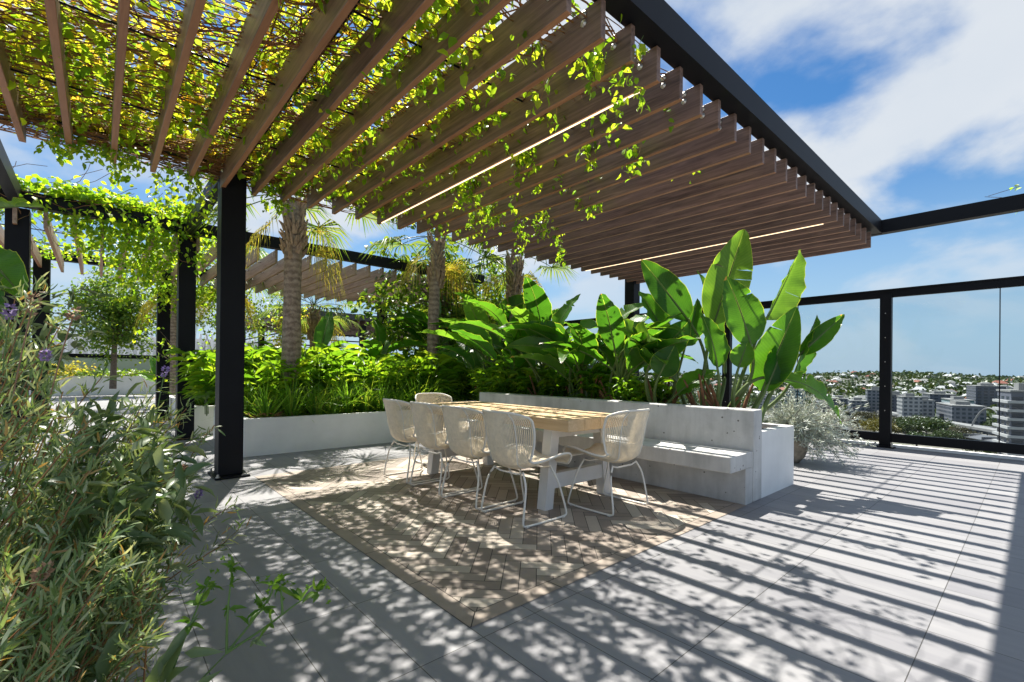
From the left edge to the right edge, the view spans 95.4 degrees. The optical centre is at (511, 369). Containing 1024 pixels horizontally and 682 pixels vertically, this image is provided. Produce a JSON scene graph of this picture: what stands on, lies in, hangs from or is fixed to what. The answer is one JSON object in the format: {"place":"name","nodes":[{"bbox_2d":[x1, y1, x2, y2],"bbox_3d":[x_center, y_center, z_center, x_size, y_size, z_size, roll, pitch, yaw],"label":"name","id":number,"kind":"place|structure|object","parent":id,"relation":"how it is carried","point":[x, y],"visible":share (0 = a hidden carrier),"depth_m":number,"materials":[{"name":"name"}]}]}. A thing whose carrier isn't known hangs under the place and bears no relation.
{"place":"outdoors","nodes":[
{"label":"outdoors","id":0,"kind":"place"},
{"bbox_2d":[255,370,337,415],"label":"strap grass","id":1,"kind":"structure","parent":0,"point":[293,408],"depth_m":6.75,"materials":[{"name":"green plant"}]},
{"bbox_2d":[245,308,411,354],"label":"slatted pavilion","id":2,"kind":"structure","parent":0,"point":[352,331],"depth_m":20.07,"materials":[{"name":"metal"}]},
{"bbox_2d":[268,300,308,346],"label":"climbing vine","id":3,"kind":"object","parent":2,"relation":"attached to","point":[280,333],"visible":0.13,"depth_m":17.85,"materials":[{"name":"green plant"}]},
{"bbox_2d":[319,370,371,413],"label":"strap grass","id":4,"kind":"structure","parent":0,"point":[350,409],"depth_m":7.43,"materials":[{"name":"green plant"}]},
{"bbox_2d":[0,394,1023,681],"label":"terrace floor","id":5,"kind":"structure","parent":0,"point":[882,564],"depth_m":2.45,"materials":[{"name":"grey ceramic"}]},
{"bbox_2d":[29,376,155,395],"bbox_3d":[-17.747,0.670,21.490,11.000,0.814,3.300,1,0,-42],"label":"raised bed","id":6,"kind":"object","parent":5,"relation":"on","point":[125,385],"visible":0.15,"depth_m":19.70,"materials":[{"name":"white concrete"}]},
{"bbox_2d":[52,367,151,380],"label":"ground cover","id":7,"kind":"object","parent":6,"relation":"in","point":[82,373],"visible":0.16,"depth_m":20.30,"materials":[{"name":"green plant"}]},
{"bbox_2d":[54,266,156,388],"bbox_3d":[-16.414,-1.901,19.177,3.866,5.386,3.810,1,0,18],"label":"round tree","id":8,"kind":"object","parent":6,"relation":"in","point":[109,316],"visible":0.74,"depth_m":18.65,"materials":[{"name":"green plant"}]},
{"bbox_2d":[29,353,210,371],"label":"boundary wall","id":9,"kind":"structure","parent":5,"relation":"on","point":[123,364],"depth_m":22.60,"materials":[{"name":"grey concrete"}]},
{"bbox_2d":[105,248,213,394],"bbox_3d":[-10.896,-1.446,14.890,3.401,5.139,3.253,1,0,-42],"label":"fan palm","id":10,"kind":"object","parent":5,"relation":"on","point":[173,320],"visible":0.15,"depth_m":14.74,"materials":[{"name":"green plant"}]},
{"bbox_2d":[169,395,305,434],"bbox_3d":[-5.185,0.913,11.514,5.050,0.513,4.300,1,0,-42],"label":"planter","id":11,"kind":"object","parent":5,"relation":"on","point":[202,420],"visible":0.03,"depth_m":8.36,"materials":[{"name":"white concrete"}]},
{"bbox_2d":[173,228,282,340],"bbox_3d":[-7.170,-1.470,11.781,3.010,4.440,3.110,1,0,-42],"label":"fan palm","id":12,"kind":"object","parent":11,"relation":"in","point":[262,251],"visible":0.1,"depth_m":11.87,"materials":[{"name":"green plant"}]},
{"bbox_2d":[196,260,282,346],"bbox_3d":[-9.240,-1.543,15.036,3.495,4.782,3.418,1,0,-2],"label":"tree","id":13,"kind":"object","parent":5,"relation":"on","point":[209,322],"visible":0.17,"depth_m":15.37,"materials":[{"name":"green plant"}]},
{"bbox_2d":[0,188,483,451],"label":"pergola","id":14,"kind":"object","parent":5,"relation":"on","point":[16,236],"visible":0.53,"depth_m":8.90,"materials":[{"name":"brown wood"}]},
{"bbox_2d":[0,161,216,358],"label":"climbing vine","id":15,"kind":"object","parent":14,"relation":"on","point":[80,193],"visible":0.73,"depth_m":7.10,"materials":[{"name":"green plant"}]},
{"bbox_2d":[257,290,365,347],"bbox_3d":[-5.986,-0.963,14.147,3.115,4.268,3.152,1,0,-10],"label":"fan palm","id":16,"kind":"object","parent":5,"relation":"on","point":[313,320],"visible":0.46,"depth_m":13.96,"materials":[{"name":"green plant"}]},
{"bbox_2d":[213,400,454,456],"bbox_3d":[-1.514,0.948,9.492,7.443,0.505,2.200,1,0,-42],"label":"planter","id":17,"kind":"object","parent":5,"relation":"on","point":[275,435],"visible":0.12,"depth_m":6.81,"materials":[{"name":"white concrete"}]},
{"bbox_2d":[162,344,270,415],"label":"ginger plant","id":18,"kind":"object","parent":17,"relation":"on","point":[200,370],"visible":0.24,"depth_m":7.31,"materials":[{"name":"green plant"}]},
{"bbox_2d":[213,371,302,417],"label":"strap grass","id":19,"kind":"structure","parent":17,"relation":"on","point":[265,405],"depth_m":6.54,"materials":[{"name":"green plant"}]},
{"bbox_2d":[244,365,315,416],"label":"ginger plant","id":20,"kind":"object","parent":17,"relation":"on","point":[251,375],"visible":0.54,"depth_m":6.99,"materials":[{"name":"green plant"}]},
{"bbox_2d":[244,346,325,414],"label":"ginger plant","id":21,"kind":"object","parent":17,"relation":"on","point":[254,364],"visible":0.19,"depth_m":7.22,"materials":[{"name":"green plant"}]},
{"bbox_2d":[245,352,337,414],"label":"ginger plant","id":22,"kind":"object","parent":17,"relation":"on","point":[311,374],"visible":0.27,"depth_m":7.46,"materials":[{"name":"green plant"}]},
{"bbox_2d":[189,108,393,415],"bbox_3d":[-3.408,-1.538,7.514,3.044,4.582,2.854,1,0,-42],"label":"fan palm","id":23,"kind":"object","parent":17,"relation":"in","point":[294,235],"visible":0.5,"depth_m":7.41,"materials":[{"name":"green plant"}]},
{"bbox_2d":[262,311,364,376],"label":"strelitzia","id":24,"kind":"object","parent":17,"relation":"on","point":[324,329],"visible":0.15,"depth_m":9.00,"materials":[{"name":"green plant"}]},
{"bbox_2d":[263,340,365,408],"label":"ginger plant","id":25,"kind":"object","parent":17,"relation":"on","point":[335,354],"visible":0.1,"depth_m":7.90,"materials":[{"name":"green plant"}]},
{"bbox_2d":[281,379,359,414],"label":"strap grass","id":26,"kind":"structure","parent":17,"relation":"in","point":[317,410],"depth_m":7.00,"materials":[{"name":"green plant"}]},
{"bbox_2d":[285,382,363,415],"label":"strap grass","id":27,"kind":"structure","parent":17,"relation":"in","point":[335,410],"depth_m":7.17,"materials":[{"name":"green plant"}]},
{"bbox_2d":[304,342,367,366],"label":"ginger plant","id":28,"kind":"object","parent":17,"relation":"on","point":[324,347],"visible":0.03,"depth_m":8.20,"materials":[{"name":"green plant"}]},
{"bbox_2d":[306,351,399,410],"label":"ginger plant","id":29,"kind":"object","parent":17,"relation":"on","point":[330,371],"visible":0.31,"depth_m":7.78,"materials":[{"name":"green plant"}]},
{"bbox_2d":[344,377,395,412],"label":"strap grass","id":30,"kind":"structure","parent":17,"relation":"in","point":[365,407],"depth_m":7.62,"materials":[{"name":"green plant"}]},
{"bbox_2d":[336,356,411,409],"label":"ginger plant","id":31,"kind":"object","parent":17,"relation":"on","point":[373,374],"visible":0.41,"depth_m":8.15,"materials":[{"name":"green plant"}]},
{"bbox_2d":[354,373,412,411],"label":"strap grass","id":32,"kind":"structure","parent":17,"relation":"on","point":[380,400],"depth_m":7.76,"materials":[{"name":"green plant"}]},
{"bbox_2d":[341,310,427,362],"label":"strelitzia","id":33,"kind":"object","parent":17,"relation":"on","point":[373,347],"visible":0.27,"depth_m":9.45,"materials":[{"name":"green plant"}]},
{"bbox_2d":[361,360,430,407],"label":"ginger plant","id":34,"kind":"object","parent":17,"relation":"on","point":[406,373],"visible":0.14,"depth_m":8.47,"materials":[{"name":"green plant"}]},
{"bbox_2d":[369,359,438,394],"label":"ginger plant","id":35,"kind":"object","parent":17,"relation":"on","point":[413,378],"visible":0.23,"depth_m":8.52,"materials":[{"name":"green plant"}]},
{"bbox_2d":[376,353,460,406],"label":"ginger plant","id":36,"kind":"object","parent":17,"relation":"on","point":[426,367],"visible":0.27,"depth_m":8.71,"materials":[{"name":"green plant"}]},
{"bbox_2d":[386,275,467,353],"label":"strelitzia","id":37,"kind":"object","parent":17,"relation":"on","point":[418,318],"visible":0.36,"depth_m":10.28,"materials":[{"name":"green plant"}]},
{"bbox_2d":[346,230,522,355],"bbox_3d":[-1.586,-1.292,11.539,5.333,4.633,2.194,1,0,-42],"label":"tall shrub","id":38,"kind":"object","parent":17,"relation":"in","point":[445,307],"visible":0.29,"depth_m":10.67,"materials":[{"name":"green plant"}]},
{"bbox_2d":[361,212,515,360],"bbox_3d":[-1.612,-1.598,9.630,3.176,4.756,3.002,1,0,-42],"label":"fan palm","id":39,"kind":"object","parent":17,"relation":"in","point":[436,269],"visible":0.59,"depth_m":9.48,"materials":[{"name":"green plant"}]},
{"bbox_2d":[424,365,469,402],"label":"ginger plant","id":40,"kind":"object","parent":17,"relation":"on","point":[451,389],"visible":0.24,"depth_m":8.84,"materials":[{"name":"green plant"}]},
{"bbox_2d":[416,348,492,402],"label":"ginger plant","id":41,"kind":"object","parent":17,"relation":"on","point":[450,364],"visible":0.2,"depth_m":9.20,"materials":[{"name":"green plant"}]},
{"bbox_2d":[429,292,523,370],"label":"strelitzia","id":42,"kind":"object","parent":17,"relation":"on","point":[516,300],"visible":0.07,"depth_m":9.94,"materials":[{"name":"green plant"}]},
{"bbox_2d":[445,238,576,319],"bbox_3d":[0.215,-1.427,10.130,3.084,4.456,3.173,1,0,-42],"label":"fan palm","id":43,"kind":"object","parent":17,"relation":"in","point":[515,286],"visible":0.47,"depth_m":10.03,"materials":[{"name":"green plant"}]},
{"bbox_2d":[256,454,745,626],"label":"herringbone paving","id":44,"kind":"structure","parent":5,"relation":"on","point":[461,557],"depth_m":3.60,"materials":[{"name":"beige brick"}]},
{"bbox_2d":[383,398,446,483],"bbox_3d":[-1.060,0.748,5.133,0.704,0.876,0.554,1,0,-41],"label":"wicker chair","id":45,"kind":"object","parent":44,"relation":"on","point":[401,434],"visible":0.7,"depth_m":4.88,"materials":[{"name":"wicker"}]},
{"bbox_2d":[413,393,468,464],"bbox_3d":[-0.922,0.753,6.028,0.554,0.876,0.704,1,0,-40],"label":"wicker chair","id":46,"kind":"object","parent":44,"relation":"on","point":[418,397],"visible":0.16,"depth_m":6.26,"materials":[{"name":"wicker"}]},
{"bbox_2d":[410,401,482,495],"bbox_3d":[-0.672,0.750,4.696,0.704,0.876,0.554,1,0,-43],"label":"wicker chair","id":47,"kind":"object","parent":44,"relation":"on","point":[424,435],"visible":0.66,"depth_m":4.45,"materials":[{"name":"wicker"}]},
{"bbox_2d":[441,405,520,509],"bbox_3d":[-0.293,0.753,4.270,0.704,0.876,0.554,1,0,-43],"label":"wicker chair","id":48,"kind":"object","parent":44,"relation":"on","point":[457,442],"visible":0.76,"depth_m":4.03,"materials":[{"name":"beige wicker"}]},
{"bbox_2d":[481,409,571,528],"bbox_3d":[0.102,0.755,3.825,0.704,0.876,0.554,1,0,-41],"label":"wicker chair","id":49,"kind":"object","parent":44,"relation":"on","point":[499,450],"visible":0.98,"depth_m":3.60,"materials":[{"name":"beige wicker"}]},
{"bbox_2d":[427,401,627,510],"bbox_3d":[-0.004,0.806,4.948,0.921,0.785,2.330,1,0,-42],"label":"dining table","id":50,"kind":"object","parent":44,"relation":"on","point":[555,424],"visible":0.66,"depth_m":4.23,"materials":[{"name":"brown wood"}]},
{"bbox_2d":[562,408,649,516],"bbox_3d":[0.849,0.764,4.124,0.554,0.876,0.704,1,0,-42],"label":"wicker chair","id":51,"kind":"object","parent":44,"relation":"on","point":[610,451],"visible":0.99,"depth_m":3.89,"materials":[{"name":"beige wicker"}]},
{"bbox_2d":[0,0,1023,480],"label":"pergola","id":52,"kind":"object","parent":5,"relation":"on","point":[682,226],"visible":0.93,"depth_m":4.31,"materials":[{"name":"brown wood"}]},
{"bbox_2d":[34,115,108,169],"bbox_3d":[-4.011,-2.004,4.215,0.447,0.363,0.561,1,0,-15],"label":"vine strand","id":53,"kind":"object","parent":52,"relation":"hanging from","point":[58,151],"visible":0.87,"depth_m":4.22,"materials":[{"name":"green plant"}]},
{"bbox_2d":[100,134,148,190],"bbox_3d":[-3.699,-1.978,4.453,0.386,0.373,0.726,1,0,-42],"label":"vine strand","id":54,"kind":"object","parent":52,"relation":"hanging from","point":[125,163],"visible":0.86,"depth_m":4.42,"materials":[{"name":"green plant"}]},
{"bbox_2d":[145,165,217,230],"bbox_3d":[-3.471,-1.821,4.908,0.640,0.665,0.672,1,0,-26],"label":"vine strand","id":55,"kind":"object","parent":52,"relation":"hanging from","point":[190,207],"visible":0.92,"depth_m":4.85,"materials":[{"name":"green plant"}]},
{"bbox_2d":[260,181,294,218],"bbox_3d":[-2.764,-1.936,5.332,0.445,0.416,0.404,1,0,16],"label":"vine strand","id":56,"kind":"object","parent":52,"relation":"hanging from","point":[271,190],"visible":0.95,"depth_m":5.37,"materials":[{"name":"green plant"}]},
{"bbox_2d":[0,0,700,244],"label":"climbing vine","id":57,"kind":"object","parent":52,"relation":"attached to","point":[147,77],"visible":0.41,"depth_m":3.48,"materials":[{"name":"green plant"}]},
{"bbox_2d":[451,178,482,210],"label":"vine strand","id":58,"kind":"object","parent":52,"relation":"hanging from","point":[464,198],"visible":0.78,"depth_m":5.10,"materials":[{"name":"green plant"}]},
{"bbox_2d":[465,202,501,238],"bbox_3d":[-0.373,-1.854,5.849,0.460,0.546,0.613,1,0,-42],"label":"vine strand","id":59,"kind":"object","parent":52,"relation":"hanging from","point":[488,216],"visible":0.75,"depth_m":5.73,"materials":[{"name":"green plant"}]},
{"bbox_2d":[511,147,541,181],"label":"vine strand","id":60,"kind":"object","parent":52,"relation":"hanging from","point":[526,159],"visible":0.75,"depth_m":4.42,"materials":[{"name":"green plant"}]},
{"bbox_2d":[512,208,554,263],"bbox_3d":[0.279,-1.742,5.938,0.598,0.737,0.314,1,0,18],"label":"vine strand","id":61,"kind":"object","parent":52,"relation":"hanging from","point":[514,229],"visible":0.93,"depth_m":5.95,"materials":[{"name":"green plant"}]},
{"bbox_2d":[575,48,606,99],"bbox_3d":[0.517,-1.979,3.062,0.208,0.307,0.385,1,0,7],"label":"vine strand","id":62,"kind":"object","parent":52,"relation":"hanging from","point":[598,69],"visible":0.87,"depth_m":3.02,"materials":[{"name":"green plant"}]},
{"bbox_2d":[606,35,650,140],"bbox_3d":[0.744,-1.844,3.063,0.206,0.544,0.402,1,0,-21],"label":"vine strand","id":63,"kind":"object","parent":52,"relation":"hanging from","point":[641,50],"visible":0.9,"depth_m":3.06,"materials":[{"name":"green plant"}]},
{"bbox_2d":[458,392,761,504],"bbox_3d":[0.739,0.787,5.731,0.670,0.845,4.144,1,0,-42],"label":"concrete bench","id":64,"kind":"object","parent":5,"relation":"on","point":[715,452],"visible":0.56,"depth_m":4.63,"materials":[{"name":"concrete"}]},
{"bbox_2d":[450,400,793,497],"bbox_3d":[0.955,0.900,6.676,0.890,0.630,5.248,1,0,-42],"label":"planter","id":65,"kind":"object","parent":5,"relation":"on","point":[777,471],"visible":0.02,"depth_m":4.71,"materials":[{"name":"white concrete"}]},
{"bbox_2d":[417,294,505,399],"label":"strelitzia","id":66,"kind":"object","parent":65,"relation":"on","point":[473,357],"visible":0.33,"depth_m":8.05,"materials":[{"name":"green plant"}]},
{"bbox_2d":[467,366,530,400],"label":"ginger plant","id":67,"kind":"object","parent":65,"relation":"on","point":[480,378],"visible":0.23,"depth_m":7.86,"materials":[{"name":"green plant"}]},
{"bbox_2d":[447,299,557,378],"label":"strelitzia","id":68,"kind":"object","parent":65,"relation":"on","point":[489,344],"visible":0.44,"depth_m":7.64,"materials":[{"name":"green plant"}]},
{"bbox_2d":[481,359,530,392],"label":"ginger plant","id":69,"kind":"object","parent":65,"relation":"on","point":[498,385],"visible":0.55,"depth_m":7.48,"materials":[{"name":"green plant"}]},
{"bbox_2d":[500,366,540,393],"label":"ginger plant","id":70,"kind":"object","parent":65,"relation":"on","point":[521,388],"visible":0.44,"depth_m":7.32,"materials":[{"name":"green plant"}]},
{"bbox_2d":[456,276,608,395],"bbox_3d":[0.526,-0.290,7.005,2.314,1.920,2.164,1,0,19],"label":"strelitzia","id":71,"kind":"object","parent":65,"relation":"on","point":[538,304],"visible":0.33,"depth_m":6.76,"materials":[{"name":"green plant"}]},
{"bbox_2d":[516,367,572,395],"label":"ginger plant","id":72,"kind":"object","parent":65,"relation":"on","point":[527,381],"visible":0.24,"depth_m":7.13,"materials":[{"name":"green plant"}]},
{"bbox_2d":[536,364,595,396],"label":"ginger plant","id":73,"kind":"object","parent":65,"relation":"on","point":[559,385],"visible":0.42,"depth_m":6.87,"materials":[{"name":"green plant"}]},
{"bbox_2d":[492,302,652,398],"bbox_3d":[0.991,-0.143,6.551,2.562,1.625,1.881,1,0,-19],"label":"strelitzia","id":74,"kind":"object","parent":65,"relation":"on","point":[548,354],"visible":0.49,"depth_m":6.44,"materials":[{"name":"green plant"}]},
{"bbox_2d":[558,362,616,397],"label":"ginger plant","id":75,"kind":"object","parent":65,"relation":"on","point":[586,380],"visible":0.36,"depth_m":6.55,"materials":[{"name":"green plant"}]},
{"bbox_2d":[539,294,700,399],"bbox_3d":[1.512,-0.082,5.998,1.884,1.514,2.322,0,0,29],"label":"strelitzia","id":76,"kind":"object","parent":65,"relation":"on","point":[621,344],"visible":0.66,"depth_m":5.67,"materials":[{"name":"green plant"}]},
{"bbox_2d":[587,374,672,400],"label":"ginger plant","id":77,"kind":"object","parent":65,"relation":"on","point":[618,393],"visible":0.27,"depth_m":6.07,"materials":[{"name":"green plant"}]},
{"bbox_2d":[613,372,679,402],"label":"ginger plant","id":78,"kind":"object","parent":65,"relation":"on","point":[640,396],"visible":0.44,"depth_m":5.77,"materials":[{"name":"green plant"}]},
{"bbox_2d":[615,291,716,404],"bbox_3d":[1.769,-0.158,5.543,1.192,1.678,0.776,1,0,11],"label":"strelitzia","id":79,"kind":"object","parent":65,"relation":"on","point":[671,353],"visible":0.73,"depth_m":5.47,"materials":[{"name":"green plant"}]},
{"bbox_2d":[641,229,805,406],"bbox_3d":[2.396,-0.470,5.287,1.741,2.314,0.862,1,0,4],"label":"strelitzia","id":80,"kind":"object","parent":65,"relation":"on","point":[732,304],"visible":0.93,"depth_m":5.20,"materials":[{"name":"green plant"}]},
{"bbox_2d":[701,307,844,423],"bbox_3d":[2.747,0.017,4.924,1.384,1.356,0.458,1,0,20],"label":"strelitzia","id":81,"kind":"object","parent":65,"relation":"on","point":[776,352],"visible":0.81,"depth_m":4.89,"materials":[{"name":"green plant"}]},
{"bbox_2d":[468,276,1023,460],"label":"glass fence","id":82,"kind":"object","parent":5,"relation":"on","point":[885,436],"visible":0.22,"depth_m":7.62,"materials":[{"name":"black metal"}]},
{"bbox_2d":[794,433,807,462],"bbox_3d":[3.751,1.042,6.303,0.430,0.398,0.430,1,0,-42],"label":"stone pot","id":83,"kind":"object","parent":5,"relation":"on","point":[800,452],"visible":0.21,"depth_m":6.11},
{"bbox_2d":[763,381,875,466],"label":"silver shrub","id":84,"kind":"object","parent":83,"relation":"in","point":[814,426],"visible":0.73,"depth_m":6.06,"materials":[{"name":"grey plant"}]},
{"bbox_2d":[0,0,1023,376],"label":"sky","id":85,"kind":"structure","parent":0,"point":[917,106],"materials":[{"name":"blue"}]},
{"bbox_2d":[644,375,996,452],"bbox_3d":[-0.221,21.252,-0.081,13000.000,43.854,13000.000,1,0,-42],"label":"terrain","id":86,"kind":"structure","parent":0,"point":[989,433],"depth_m":352.57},
{"bbox_2d":[50,327,281,355],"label":"slatted building","id":87,"kind":"structure","parent":86,"relation":"on","point":[69,341],"depth_m":35.74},
{"bbox_2d":[639,370,1023,419],"bbox_3d":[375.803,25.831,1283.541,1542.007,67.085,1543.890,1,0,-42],"label":"woodland","id":88,"kind":"object","parent":86,"relation":"on","point":[940,379],"visible":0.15,"depth_m":900.62,"materials":[{"name":"plant"}]},
{"bbox_2d":[865,387,878,412],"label":"building","id":89,"kind":"structure","parent":86,"relation":"on","point":[872,396],"depth_m":452.64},
{"bbox_2d":[896,393,922,415],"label":"building","id":90,"kind":"structure","parent":86,"relation":"on","point":[909,404],"depth_m":388.50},
{"bbox_2d":[911,417,954,433],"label":"park tree","id":91,"kind":"object","parent":86,"relation":"on","point":[933,425],"visible":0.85,"depth_m":312.43,"materials":[{"name":"green plant"}]},
{"bbox_2d":[877,407,996,431],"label":"road bridge","id":92,"kind":"structure","parent":86,"relation":"on","point":[980,428],"depth_m":309.21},
{"bbox_2d":[936,400,986,433],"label":"building","id":93,"kind":"structure","parent":86,"relation":"on","point":[966,412],"depth_m":359.00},
{"bbox_2d":[966,383,1006,407],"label":"building","id":94,"kind":"structure","parent":86,"relation":"on","point":[983,394],"depth_m":519.22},
{"bbox_2d":[992,383,1023,456],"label":"building","id":95,"kind":"structure","parent":86,"relation":"on","point":[1011,415],"depth_m":178.47,"materials":[{"name":"concrete"}]},
{"bbox_3d":[-2.493,1.053,0.969,2.380,0.210,4.050,1,0,-42],"label":"garden bed","id":96,"kind":"object","parent":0,"visible":0},
{"bbox_2d":[0,197,44,346],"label":"strelitzia","id":97,"kind":"object","parent":96,"relation":"on","point":[12,269],"visible":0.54,"depth_m":2.68,"materials":[{"name":"green plant"}]},
{"bbox_2d":[0,327,99,514],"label":"leafy shrub","id":98,"kind":"object","parent":96,"relation":"on","point":[42,336],"visible":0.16,"depth_m":2.31,"materials":[{"name":"green plant"}]},
{"bbox_2d":[0,277,116,436],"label":"leafy shrub","id":99,"kind":"object","parent":96,"relation":"on","point":[61,337],"visible":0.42,"depth_m":2.54,"materials":[{"name":"green plant"}]},
{"bbox_2d":[0,272,169,664],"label":"lavender","id":100,"kind":"object","parent":96,"relation":"on","point":[11,512],"visible":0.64,"depth_m":1.17,"materials":[{"name":"green plant"}]},
{"bbox_2d":[0,303,17,372],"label":"lavender flower","id":101,"kind":"object","parent":100,"relation":"attached to","point":[12,313],"visible":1,"depth_m":1.10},
{"bbox_2d":[13,292,42,393],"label":"lavender flower","id":102,"kind":"object","parent":100,"relation":"attached to","point":[32,299],"visible":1,"depth_m":1.10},
{"bbox_2d":[0,469,198,681],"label":"lavender","id":103,"kind":"object","parent":96,"relation":"on","point":[45,657],"visible":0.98,"depth_m":1.00,"materials":[{"name":"green plant"}]},
{"bbox_2d":[14,560,56,618],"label":"lavender flower","id":104,"kind":"object","parent":103,"relation":"attached to","point":[33,576],"visible":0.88,"depth_m":0.85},
{"bbox_2d":[0,426,215,681],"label":"sage plant","id":105,"kind":"object","parent":96,"relation":"on","point":[138,486],"visible":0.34,"depth_m":1.26,"materials":[{"name":"green plant"}]},
{"bbox_2d":[1,381,219,639],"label":"sage plant","id":106,"kind":"object","parent":96,"relation":"on","point":[147,421],"visible":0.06,"depth_m":1.55,"materials":[{"name":"green plant"}]},
{"bbox_2d":[13,379,250,607],"bbox_3d":[-1.562,0.530,1.589,1.301,1.001,0.806,1,0,-8],"label":"shrub","id":107,"kind":"object","parent":96,"relation":"on","point":[135,423],"visible":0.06,"depth_m":1.65,"materials":[{"name":"green plant"}]},
{"bbox_2d":[95,553,330,681],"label":"flowering weed","id":108,"kind":"object","parent":96,"relation":"on","point":[164,669],"visible":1,"depth_m":1.03,"materials":[{"name":"green plant"}]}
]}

